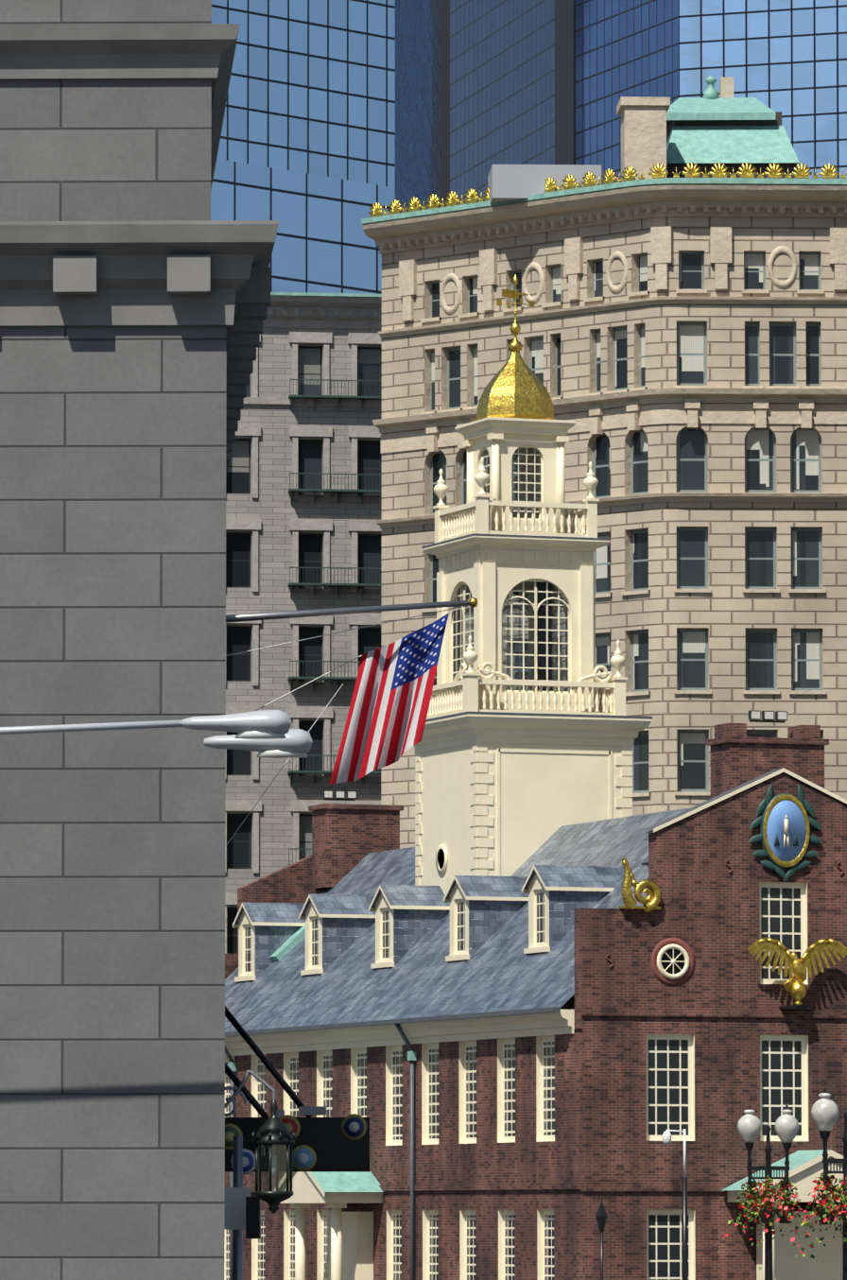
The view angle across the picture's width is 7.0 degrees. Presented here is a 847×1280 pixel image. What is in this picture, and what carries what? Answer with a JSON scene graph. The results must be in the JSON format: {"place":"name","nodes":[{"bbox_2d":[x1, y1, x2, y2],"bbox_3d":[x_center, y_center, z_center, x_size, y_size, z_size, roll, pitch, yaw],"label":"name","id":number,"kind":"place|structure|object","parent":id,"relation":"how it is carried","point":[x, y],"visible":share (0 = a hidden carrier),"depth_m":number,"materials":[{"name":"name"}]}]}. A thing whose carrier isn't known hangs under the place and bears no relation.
{"place":"outdoors","nodes":[
{"label":"outdoors","id":0,"kind":"place"},
{"bbox_2d":[0,0,278,1279],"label":"granite building","id":1,"kind":"structure","parent":0,"point":[134,289],"depth_m":58.04,"materials":[{"name":"grey stone"}]},
{"bbox_2d":[224,1070,296,1213],"bbox_3d":[-1.387,4.186,58.106,0.669,1.200,0.368,-2,-5,22],"label":"hanging lantern","id":2,"kind":"object","parent":1,"relation":"attached to","point":[274,1131],"visible":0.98,"depth_m":57.98,"materials":[{"name":"black metal"}]},
{"bbox_2d":[224,1005,370,1175],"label":"hanging sign","id":3,"kind":"object","parent":1,"relation":"attached to","point":[332,1144],"visible":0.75,"depth_m":80.04,"materials":[{"name":"black metal"}]},
{"bbox_2d":[225,597,477,844],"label":"flag","id":4,"kind":"object","parent":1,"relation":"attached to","point":[386,720],"visible":1,"depth_m":120.83,"materials":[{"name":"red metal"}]},
{"bbox_2d":[0,709,312,758],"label":"cobra street light","id":5,"kind":"object","parent":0,"point":[268,734],"visible":1,"depth_m":56.07,"materials":[{"name":"grey metal"}]},
{"bbox_2d":[224,292,381,953],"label":"ashlar building","id":6,"kind":"structure","parent":0,"point":[303,496],"depth_m":262.99,"materials":[{"name":"grey stone"}]},
{"bbox_2d":[210,0,846,294],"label":"glass tower","id":7,"kind":"structure","parent":0,"point":[341,117],"depth_m":386.03,"materials":[{"name":"blue glass"}]},
{"label":"ground","id":8,"kind":"structure","parent":0,"visible":0},
{"bbox_2d":[224,1128,688,1279],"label":"street furniture","id":9,"kind":"object","parent":8,"relation":"on","point":[242,1209],"visible":0.94,"depth_m":70.05,"materials":[{"name":"black metal"}]},
{"bbox_2d":[224,722,846,1279],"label":"brick building","id":10,"kind":"structure","parent":8,"relation":"on","point":[519,1072],"depth_m":183.13,"materials":[{"name":"brick"}]},
{"bbox_2d":[414,274,652,911],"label":"steeple","id":11,"kind":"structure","parent":10,"relation":"on","point":[511,781],"depth_m":197.96,"materials":[{"name":"beige paint"}]},
{"bbox_2d":[322,709,846,1009],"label":"building ornaments","id":12,"kind":"object","parent":10,"relation":"on","point":[786,822],"visible":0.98,"depth_m":181.47,"materials":[{"name":"gold metal"}]},
{"bbox_2d":[361,75,846,848],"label":"office building","id":13,"kind":"structure","parent":8,"relation":"on","point":[683,321],"depth_m":227.93,"materials":[{"name":"stone"}]},
{"bbox_2d":[718,1103,824,1279],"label":"lamp post","id":14,"kind":"object","parent":8,"relation":"on","point":[750,1126],"visible":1,"depth_m":155.95,"materials":[{"name":"black metal"}]},
{"bbox_2d":[790,1086,846,1279],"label":"lamp post","id":15,"kind":"object","parent":8,"relation":"on","point":[824,1113],"visible":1,"depth_m":134.90,"materials":[{"name":"black metal"}]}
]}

